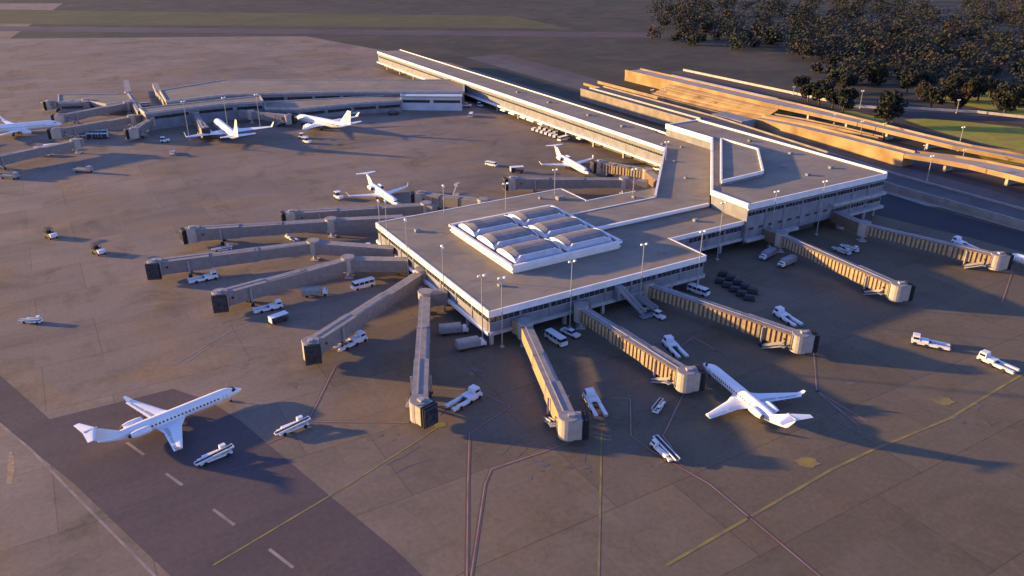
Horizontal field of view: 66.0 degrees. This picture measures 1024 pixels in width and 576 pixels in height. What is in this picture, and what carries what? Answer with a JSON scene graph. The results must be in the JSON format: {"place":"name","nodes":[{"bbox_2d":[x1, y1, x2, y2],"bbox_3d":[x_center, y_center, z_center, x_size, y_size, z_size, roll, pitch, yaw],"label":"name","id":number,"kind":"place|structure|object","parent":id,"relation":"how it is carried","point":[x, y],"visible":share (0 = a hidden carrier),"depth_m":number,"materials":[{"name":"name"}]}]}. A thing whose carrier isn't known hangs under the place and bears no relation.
{"place":"outdoors","nodes":[
{"label":"outdoors","id":0,"kind":"place"},
{"bbox_2d":[124,117,155,139],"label":"jet bridge","id":1,"kind":"structure","parent":0,"point":[137,131],"depth_m":401.33,"materials":[{"name":"paint"}]},
{"bbox_2d":[0,26,665,37],"bbox_3d":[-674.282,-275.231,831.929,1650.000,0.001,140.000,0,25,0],"label":"taxiway","id":2,"kind":"structure","parent":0,"point":[338,32],"depth_m":804.74,"materials":[{"name":"grey asphalt"}]},
{"bbox_2d":[0,3,1023,575],"bbox_3d":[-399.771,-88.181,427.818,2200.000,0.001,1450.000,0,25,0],"label":"apron","id":3,"kind":"object","parent":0,"point":[940,499],"visible":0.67,"depth_m":199.66,"materials":[{"name":"grey concrete"}]},
{"bbox_2d":[0,116,61,135],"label":"airliner","id":4,"kind":"object","parent":3,"relation":"on","point":[23,128],"visible":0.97,"depth_m":409.99,"materials":[{"name":"white paint"}]},
{"bbox_2d":[0,138,84,169],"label":"jet bridge","id":5,"kind":"structure","parent":3,"relation":"on","point":[76,144],"depth_m":362.64,"materials":[{"name":"paint"}]},
{"bbox_2d":[40,98,89,111],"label":"jet bridge","id":6,"kind":"structure","parent":3,"relation":"on","point":[49,105],"depth_m":457.67,"materials":[{"name":"paint"}]},
{"bbox_2d":[0,426,169,575],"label":"taxi lane edge","id":7,"kind":"object","parent":3,"relation":"on","point":[51,524],"visible":1,"depth_m":142.69,"materials":[{"name":"grey concrete"}]},
{"bbox_2d":[51,100,133,123],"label":"jet bridge","id":8,"kind":"structure","parent":3,"relation":"on","point":[74,117],"depth_m":437.55,"materials":[{"name":"paint"}]},
{"bbox_2d":[47,114,142,138],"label":"jet bridge","id":9,"kind":"structure","parent":3,"relation":"on","point":[73,131],"depth_m":407.10,"materials":[{"name":"paint"}]},
{"bbox_2d":[58,93,133,114],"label":"bridge","id":10,"kind":"structure","parent":3,"relation":"on","point":[101,99],"depth_m":461.01,"materials":[{"name":"concrete"}]},
{"bbox_2d":[90,242,105,255],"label":"baggage tractor","id":11,"kind":"object","parent":3,"relation":"on","point":[96,249],"visible":1,"depth_m":261.69,"materials":[{"name":"white paint"}]},
{"bbox_2d":[123,80,142,114],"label":"jet bridge","id":12,"kind":"structure","parent":3,"relation":"on","point":[136,105],"depth_m":465.91,"materials":[{"name":"paint"}]},
{"bbox_2d":[139,95,263,130],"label":"concourse","id":13,"kind":"structure","parent":3,"relation":"on","point":[171,115],"depth_m":432.83,"materials":[{"name":"concrete"}]},
{"bbox_2d":[192,111,210,138],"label":"jet bridge","id":14,"kind":"structure","parent":3,"relation":"on","point":[202,126],"depth_m":405.86,"materials":[{"name":"paint"}]},
{"bbox_2d":[187,269,217,283],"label":"aircraft tug","id":15,"kind":"object","parent":3,"relation":"on","point":[208,276],"visible":1,"depth_m":242.65,"materials":[{"name":"white paint"}]},
{"bbox_2d":[0,376,421,575],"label":"taxi lane","id":16,"kind":"structure","parent":3,"relation":"on","point":[253,486],"depth_m":151.59,"materials":[{"name":"grey asphalt"}]},
{"bbox_2d":[0,321,293,575],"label":"pale taxi lines","id":17,"kind":"object","parent":16,"relation":"on","point":[10,468],"visible":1,"depth_m":155.42,"materials":[{"name":"white paint"}]},
{"bbox_2d":[74,386,240,450],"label":"regional jet","id":18,"kind":"object","parent":16,"relation":"on","point":[168,423],"visible":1,"depth_m":169.10,"materials":[{"name":"white paint"}]},
{"bbox_2d":[194,443,234,465],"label":"belt loader","id":19,"kind":"object","parent":16,"relation":"on","point":[222,451],"visible":1,"depth_m":161.32,"materials":[{"name":"white paint"}]},
{"bbox_2d":[184,118,273,139],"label":"airliner","id":20,"kind":"object","parent":3,"relation":"on","point":[228,131],"visible":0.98,"depth_m":399.15,"materials":[{"name":"white paint"}]},
{"bbox_2d":[251,298,282,313],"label":"aircraft tug","id":21,"kind":"object","parent":3,"relation":"on","point":[273,306],"visible":1,"depth_m":224.25,"materials":[{"name":"white paint"}]},
{"bbox_2d":[238,109,296,125],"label":"jet bridge","id":22,"kind":"structure","parent":3,"relation":"on","point":[279,118],"depth_m":429.51,"materials":[{"name":"paint"}]},
{"bbox_2d":[145,238,394,279],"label":"jet bridge","id":23,"kind":"structure","parent":3,"relation":"on","point":[156,268],"depth_m":250.22,"materials":[{"name":"paint"}]},
{"bbox_2d":[267,310,287,324],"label":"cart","id":24,"kind":"object","parent":3,"relation":"on","point":[275,318],"visible":1,"depth_m":216.91,"materials":[{"name":"white paint"}]},
{"bbox_2d":[0,10,566,28],"bbox_3d":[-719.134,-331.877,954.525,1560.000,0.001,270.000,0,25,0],"label":"infield grass","id":25,"kind":"structure","parent":3,"relation":"on","point":[206,18],"depth_m":905.39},
{"bbox_2d":[179,214,402,244],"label":"jet bridge","id":26,"kind":"structure","parent":3,"relation":"on","point":[331,225],"depth_m":271.69,"materials":[{"name":"paint"}]},
{"bbox_2d":[274,415,310,436],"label":"belt loader","id":27,"kind":"object","parent":3,"relation":"on","point":[298,423],"visible":1,"depth_m":170.69,"materials":[{"name":"white paint"}]},
{"bbox_2d":[211,254,408,312],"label":"jet bridge","id":28,"kind":"structure","parent":3,"relation":"on","point":[223,299],"depth_m":234.14,"materials":[{"name":"paint"}]},
{"bbox_2d":[159,79,464,106],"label":"hall","id":29,"kind":"structure","parent":3,"relation":"on","point":[280,89],"depth_m":479.29,"materials":[{"name":"concrete"}]},
{"bbox_2d":[301,286,327,297],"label":"cargo truck","id":30,"kind":"object","parent":3,"relation":"on","point":[310,290],"visible":1,"depth_m":231.72,"materials":[{"name":"white paint"}]},
{"bbox_2d":[297,110,361,129],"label":"airliner","id":31,"kind":"object","parent":3,"relation":"on","point":[344,121],"visible":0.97,"depth_m":418.36,"materials":[{"name":"white paint"}]},
{"bbox_2d":[264,95,401,117],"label":"annex","id":32,"kind":"object","parent":3,"relation":"on","point":[328,107],"visible":0.79,"depth_m":454.57,"materials":[{"name":"concrete"}]},
{"bbox_2d":[333,329,367,351],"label":"aircraft tug","id":33,"kind":"object","parent":3,"relation":"on","point":[358,337],"visible":0.99,"depth_m":205.92,"materials":[{"name":"white paint"}]},
{"bbox_2d":[280,200,436,221],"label":"jet bridge","id":34,"kind":"structure","parent":3,"relation":"on","point":[422,207],"depth_m":286.39,"materials":[{"name":"paint"}]},
{"bbox_2d":[350,276,375,290],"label":"shuttle bus","id":35,"kind":"object","parent":3,"relation":"on","point":[357,285],"visible":1,"depth_m":237.59,"materials":[{"name":"white paint"}]},
{"bbox_2d":[301,266,427,365],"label":"jet bridge","id":36,"kind":"structure","parent":3,"relation":"on","point":[316,346],"depth_m":208.35,"materials":[{"name":"paint"}]},
{"bbox_2d":[348,171,407,203],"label":"regional jet","id":37,"kind":"object","parent":3,"relation":"on","point":[378,190],"visible":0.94,"depth_m":315.44,"materials":[{"name":"white metal"}]},
{"bbox_2d":[405,288,447,428],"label":"jet bridge","id":38,"kind":"structure","parent":3,"relation":"on","point":[422,405],"depth_m":183.77,"materials":[{"name":"paint"}]},
{"bbox_2d":[400,93,461,110],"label":"pale building","id":39,"kind":"structure","parent":3,"relation":"on","point":[435,101],"depth_m":465.09,"materials":[{"name":"metal"}]},
{"bbox_2d":[410,190,493,207],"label":"jet bridge","id":40,"kind":"structure","parent":3,"relation":"on","point":[451,201],"depth_m":299.22,"materials":[{"name":"paint"}]},
{"bbox_2d":[438,322,468,335],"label":"cargo truck","id":41,"kind":"object","parent":3,"relation":"on","point":[447,328],"visible":1,"depth_m":210.28,"materials":[{"name":"grey paint"}]},
{"bbox_2d":[444,384,481,411],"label":"aircraft tug","id":42,"kind":"object","parent":3,"relation":"on","point":[471,394],"visible":1,"depth_m":180.92,"materials":[{"name":"white paint"}]},
{"bbox_2d":[455,335,486,351],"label":"cargo truck","id":43,"kind":"object","parent":3,"relation":"on","point":[462,344],"visible":1,"depth_m":203.01,"materials":[{"name":"white paint"}]},
{"bbox_2d":[377,49,665,170],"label":"concourse building","id":44,"kind":"structure","parent":3,"relation":"on","point":[602,129],"depth_m":432.75,"materials":[{"name":"white concrete"}]},
{"bbox_2d":[512,316,588,441],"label":"jet bridge","id":45,"kind":"structure","parent":3,"relation":"on","point":[570,423],"depth_m":174.86,"materials":[{"name":"metal"}]},
{"bbox_2d":[544,328,567,346],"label":"shuttle bus","id":46,"kind":"object","parent":3,"relation":"on","point":[556,337],"visible":1,"depth_m":206.20,"materials":[{"name":"white paint"}]},
{"bbox_2d":[376,188,744,344],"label":"pier building","id":47,"kind":"structure","parent":3,"relation":"on","point":[529,246],"depth_m":235.12,"materials":[{"name":"concrete"}]},
{"bbox_2d":[491,310,519,322],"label":"window","id":48,"kind":"structure","parent":47,"relation":"in","point":[517,313],"depth_m":204.76,"materials":[{"name":"black glass"}]},
{"bbox_2d":[521,303,548,314],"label":"window","id":49,"kind":"structure","parent":47,"relation":"in","point":[544,306],"depth_m":208.83,"materials":[{"name":"black glass"}]},
{"bbox_2d":[539,144,592,176],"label":"regional jet","id":50,"kind":"object","parent":3,"relation":"on","point":[566,160],"visible":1,"depth_m":355.33,"materials":[{"name":"grey metal"}]},
{"bbox_2d":[502,176,648,193],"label":"jet bridge","id":51,"kind":"structure","parent":3,"relation":"on","point":[623,183],"depth_m":319.60,"materials":[{"name":"paint"}]},
{"bbox_2d":[582,387,607,417],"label":"aircraft tug","id":52,"kind":"object","parent":3,"relation":"on","point":[590,397],"visible":1,"depth_m":179.62,"materials":[{"name":"white paint"}]},
{"bbox_2d":[223,313,1003,483],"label":"oil stains","id":53,"kind":"object","parent":3,"relation":"on","point":[543,464],"visible":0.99,"depth_m":173.93,"materials":[{"name":"liquid"}]},
{"bbox_2d":[213,312,1023,575],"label":"yellow apron lines","id":54,"kind":"object","parent":3,"relation":"on","point":[807,462],"visible":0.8,"depth_m":159.75,"materials":[{"name":"yellow paint"}]},
{"bbox_2d":[590,159,657,187],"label":"jet bridge","id":55,"kind":"structure","parent":3,"relation":"on","point":[606,167],"depth_m":336.73,"materials":[{"name":"paint"}]},
{"bbox_2d":[573,299,705,392],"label":"jet bridge","id":56,"kind":"structure","parent":3,"relation":"on","point":[664,367],"depth_m":191.81,"materials":[{"name":"paint"}]},
{"bbox_2d":[266,273,1012,575],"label":"red apron lines","id":57,"kind":"object","parent":3,"relation":"on","point":[469,572],"visible":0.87,"depth_m":165.95,"materials":[{"name":"red paint"}]},
{"bbox_2d":[571,132,710,230],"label":"connector building","id":58,"kind":"structure","parent":3,"relation":"on","point":[683,183],"depth_m":291.54,"materials":[{"name":"beige concrete"}]},
{"bbox_2d":[651,398,665,413],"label":"belt loader","id":59,"kind":"object","parent":3,"relation":"on","point":[658,405],"visible":1,"depth_m":178.12,"materials":[{"name":"white paint"}]},
{"bbox_2d":[650,434,679,461],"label":"belt loader","id":60,"kind":"object","parent":3,"relation":"on","point":[658,444],"visible":1,"depth_m":163.30,"materials":[{"name":"white paint"}]},
{"bbox_2d":[662,334,688,358],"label":"aircraft tug","id":61,"kind":"object","parent":3,"relation":"on","point":[669,342],"visible":1,"depth_m":203.59,"materials":[{"name":"white paint"}]},
{"bbox_2d":[686,282,709,296],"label":"shuttle bus","id":62,"kind":"object","parent":3,"relation":"on","point":[702,291],"visible":1,"depth_m":234.24,"materials":[{"name":"white paint"}]},
{"bbox_2d":[642,279,819,353],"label":"jet bridge","id":63,"kind":"structure","parent":3,"relation":"on","point":[798,341],"depth_m":208.22,"materials":[{"name":"paint"}]},
{"bbox_2d":[703,363,812,427],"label":"regional jet","id":64,"kind":"object","parent":3,"relation":"on","point":[760,405],"visible":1,"depth_m":177.36,"materials":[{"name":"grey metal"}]},
{"bbox_2d":[759,247,776,260],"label":"cargo truck","id":65,"kind":"object","parent":3,"relation":"on","point":[767,253],"visible":1,"depth_m":259.01,"materials":[{"name":"white paint"}]},
{"bbox_2d":[778,254,796,268],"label":"cargo truck","id":66,"kind":"object","parent":3,"relation":"on","point":[783,262],"visible":1,"depth_m":253.35,"materials":[{"name":"white paint"}]},
{"bbox_2d":[772,305,803,326],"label":"aircraft tug","id":67,"kind":"object","parent":3,"relation":"on","point":[780,312],"visible":1,"depth_m":219.34,"materials":[{"name":"white paint"}]},
{"bbox_2d":[762,227,915,301],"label":"jet bridge","id":68,"kind":"structure","parent":3,"relation":"on","point":[890,289],"depth_m":240.53,"materials":[{"name":"paint"}]},
{"bbox_2d":[830,210,1013,270],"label":"jet bridge","id":69,"kind":"structure","parent":3,"relation":"on","point":[992,260],"depth_m":259.22,"materials":[{"name":"paint"}]},
{"bbox_2d":[911,332,950,350],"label":"aircraft tug","id":70,"kind":"object","parent":3,"relation":"on","point":[916,338],"visible":1,"depth_m":205.82,"materials":[{"name":"white paint"}]},
{"bbox_2d":[977,349,1020,374],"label":"aircraft tug","id":71,"kind":"object","parent":3,"relation":"on","point":[984,355],"visible":1,"depth_m":196.59,"materials":[{"name":"white paint"}]},
{"bbox_2d":[0,0,1023,232],"bbox_3d":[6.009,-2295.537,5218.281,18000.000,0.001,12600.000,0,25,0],"label":"ground","id":72,"kind":"structure","parent":0,"point":[611,60],"depth_m":741.13,"materials":[{"name":"soil"}]},
{"bbox_2d":[625,68,794,115],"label":"viaduct","id":73,"kind":"object","parent":72,"relation":"on","point":[653,79],"visible":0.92,"depth_m":502.56,"materials":[{"name":"concrete"}]},
{"bbox_2d":[652,84,777,117],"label":"viaduct","id":74,"kind":"structure","parent":72,"relation":"on","point":[704,96],"depth_m":476.90,"materials":[{"name":"concrete"}]},
{"bbox_2d":[667,92,778,116],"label":"road barrier","id":75,"kind":"object","parent":74,"relation":"on","point":[732,108],"visible":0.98,"depth_m":468.23,"materials":[{"name":"concrete"}]},
{"bbox_2d":[580,86,1023,229],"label":"frontage ramp","id":76,"kind":"structure","parent":72,"relation":"on","point":[970,204],"depth_m":344.08,"materials":[{"name":"concrete"}]},
{"bbox_2d":[589,87,700,118],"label":"lane barrier","id":77,"kind":"object","parent":76,"relation":"on","point":[646,103],"visible":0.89,"depth_m":452.14,"materials":[{"name":"concrete"}]},
{"bbox_2d":[793,75,810,91],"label":"deciduous tree","id":78,"kind":"object","parent":72,"relation":"on","point":[801,80],"visible":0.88,"depth_m":516.54,"materials":[{"name":"green plant"}]},
{"bbox_2d":[810,79,833,104],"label":"deciduous tree","id":79,"kind":"object","parent":72,"relation":"on","point":[820,88],"visible":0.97,"depth_m":479.79,"materials":[{"name":"green plant"}]},
{"bbox_2d":[765,113,883,140],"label":"curved ramp","id":80,"kind":"structure","parent":72,"relation":"on","point":[867,135],"depth_m":421.89,"materials":[{"name":"concrete"}]},
{"bbox_2d":[823,89,841,109],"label":"deciduous tree","id":81,"kind":"object","parent":72,"relation":"on","point":[830,97],"visible":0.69,"depth_m":466.86,"materials":[{"name":"green plant"}]},
{"bbox_2d":[646,0,1023,84],"bbox_3d":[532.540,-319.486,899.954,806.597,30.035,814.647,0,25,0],"label":"woodland","id":82,"kind":"object","parent":72,"relation":"on","point":[856,48],"visible":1,"depth_m":722.67,"materials":[{"name":"green plant"}]},
{"bbox_2d":[840,73,859,87],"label":"deciduous tree","id":83,"kind":"object","parent":72,"relation":"on","point":[848,80],"visible":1,"depth_m":517.70,"materials":[{"name":"green plant"}]},
{"bbox_2d":[831,110,892,123],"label":"grass island","id":84,"kind":"structure","parent":72,"relation":"on","point":[861,115],"depth_m":456.51,"materials":[{"name":"green plant"}]},
{"bbox_2d":[835,87,858,112],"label":"deciduous tree","id":85,"kind":"object","parent":84,"relation":"on","point":[847,97],"visible":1,"depth_m":455.45,"materials":[{"name":"green plant"}]},
{"bbox_2d":[873,89,908,124],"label":"deciduous tree","id":86,"kind":"object","parent":84,"relation":"on","point":[889,105],"visible":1,"depth_m":426.28,"materials":[{"name":"green plant"}]},
{"bbox_2d":[863,59,887,84],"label":"deciduous tree","id":87,"kind":"object","parent":72,"relation":"on","point":[875,66],"visible":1,"depth_m":537.05,"materials":[{"name":"green plant"}]},
{"bbox_2d":[778,103,1023,163],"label":"curved viaduct","id":88,"kind":"object","parent":72,"relation":"on","point":[849,121],"visible":0.95,"depth_m":399.17,"materials":[{"name":"concrete"}]},
{"bbox_2d":[899,68,921,92],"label":"deciduous tree","id":89,"kind":"object","parent":72,"relation":"on","point":[909,77],"visible":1,"depth_m":514.58,"materials":[{"name":"green plant"}]},
{"bbox_2d":[914,80,934,98],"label":"deciduous tree","id":90,"kind":"object","parent":72,"relation":"on","point":[922,85],"visible":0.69,"depth_m":495.28,"materials":[{"name":"green plant"}]},
{"bbox_2d":[920,86,947,107],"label":"deciduous tree","id":91,"kind":"object","parent":72,"relation":"on","point":[935,94],"visible":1,"depth_m":469.71,"materials":[{"name":"green plant"}]},
{"bbox_2d":[867,194,1023,251],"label":"service yard","id":92,"kind":"structure","parent":72,"relation":"on","point":[899,209],"depth_m":292.38,"materials":[{"name":"grey asphalt"}]},
{"bbox_2d":[938,77,960,99],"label":"deciduous tree","id":93,"kind":"object","parent":72,"relation":"on","point":[950,85],"visible":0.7,"depth_m":484.88,"materials":[{"name":"green plant"}]},
{"bbox_2d":[949,87,971,108],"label":"deciduous tree","id":94,"kind":"object","parent":72,"relation":"on","point":[964,95],"visible":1,"depth_m":468.28,"materials":[{"name":"green plant"}]},
{"bbox_2d":[906,118,1023,150],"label":"grass verge","id":95,"kind":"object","parent":72,"relation":"on","point":[1010,137],"depth_m":421.73,"materials":[{"name":"green plant"}]},
{"bbox_2d":[968,74,993,100],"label":"deciduous tree","id":96,"kind":"object","parent":72,"relation":"on","point":[980,84],"visible":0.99,"depth_m":489.04,"materials":[{"name":"green plant"}]},
{"bbox_2d":[990,81,1023,113],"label":"deciduous tree","id":97,"kind":"object","parent":72,"relation":"on","point":[1008,94],"visible":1,"depth_m":451.61,"materials":[{"name":"green plant"}]},
{"bbox_2d":[466,56,1023,207],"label":"road","id":98,"kind":"structure","parent":0,"point":[905,171],"depth_m":369.30,"materials":[{"name":"grey asphalt"}]},
{"bbox_2d":[712,112,754,127],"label":"bridge abutment","id":99,"kind":"object","parent":98,"relation":"on","point":[747,121],"visible":0.56,"depth_m":420.34,"materials":[{"name":"grey concrete"}]},
{"bbox_2d":[488,54,1023,197],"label":"wide road","id":100,"kind":"structure","parent":0,"point":[996,183],"depth_m":354.46,"materials":[{"name":"grey asphalt"}]},
{"bbox_2d":[598,81,748,117],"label":"road barrier","id":101,"kind":"object","parent":100,"relation":"on","point":[660,98],"visible":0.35,"depth_m":496.19,"materials":[{"name":"concrete"}]},
{"bbox_2d":[751,116,914,166],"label":"viaduct","id":102,"kind":"object","parent":100,"relation":"on","point":[863,147],"visible":0.94,"depth_m":388.10,"materials":[{"name":"concrete"}]},
{"bbox_2d":[904,151,1023,185],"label":"bridge deck","id":103,"kind":"structure","parent":100,"relation":"on","point":[1011,174],"depth_m":344.01,"materials":[{"name":"concrete"}]},
{"bbox_2d":[665,119,887,244],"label":"hall building","id":104,"kind":"structure","parent":0,"point":[750,174],"depth_m":288.15,"materials":[{"name":"beige concrete"}]},
{"bbox_2d":[671,71,1023,124],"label":"road","id":105,"kind":"structure","parent":0,"point":[978,116],"depth_m":474.12,"materials":[{"name":"grey asphalt"}]},
{"bbox_2d":[683,69,1023,117],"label":"guard wall","id":106,"kind":"structure","parent":105,"relation":"on","point":[874,107],"depth_m":474.70,"materials":[{"name":"concrete"}]},
{"bbox_2d":[879,141,1023,166],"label":"slip road","id":107,"kind":"structure","parent":0,"point":[915,149],"depth_m":387.59,"materials":[{"name":"grey asphalt"}]},
{"bbox_2d":[882,190,1023,230],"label":"pavement","id":108,"kind":"structure","parent":0,"point":[913,199],"depth_m":310.86,"materials":[{"name":"concrete"}]},
{"bbox_2d":[943,92,1023,115],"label":"grass field","id":109,"kind":"structure","parent":0,"point":[984,102],"depth_m":485.42,"materials":[{"name":"green plant"}]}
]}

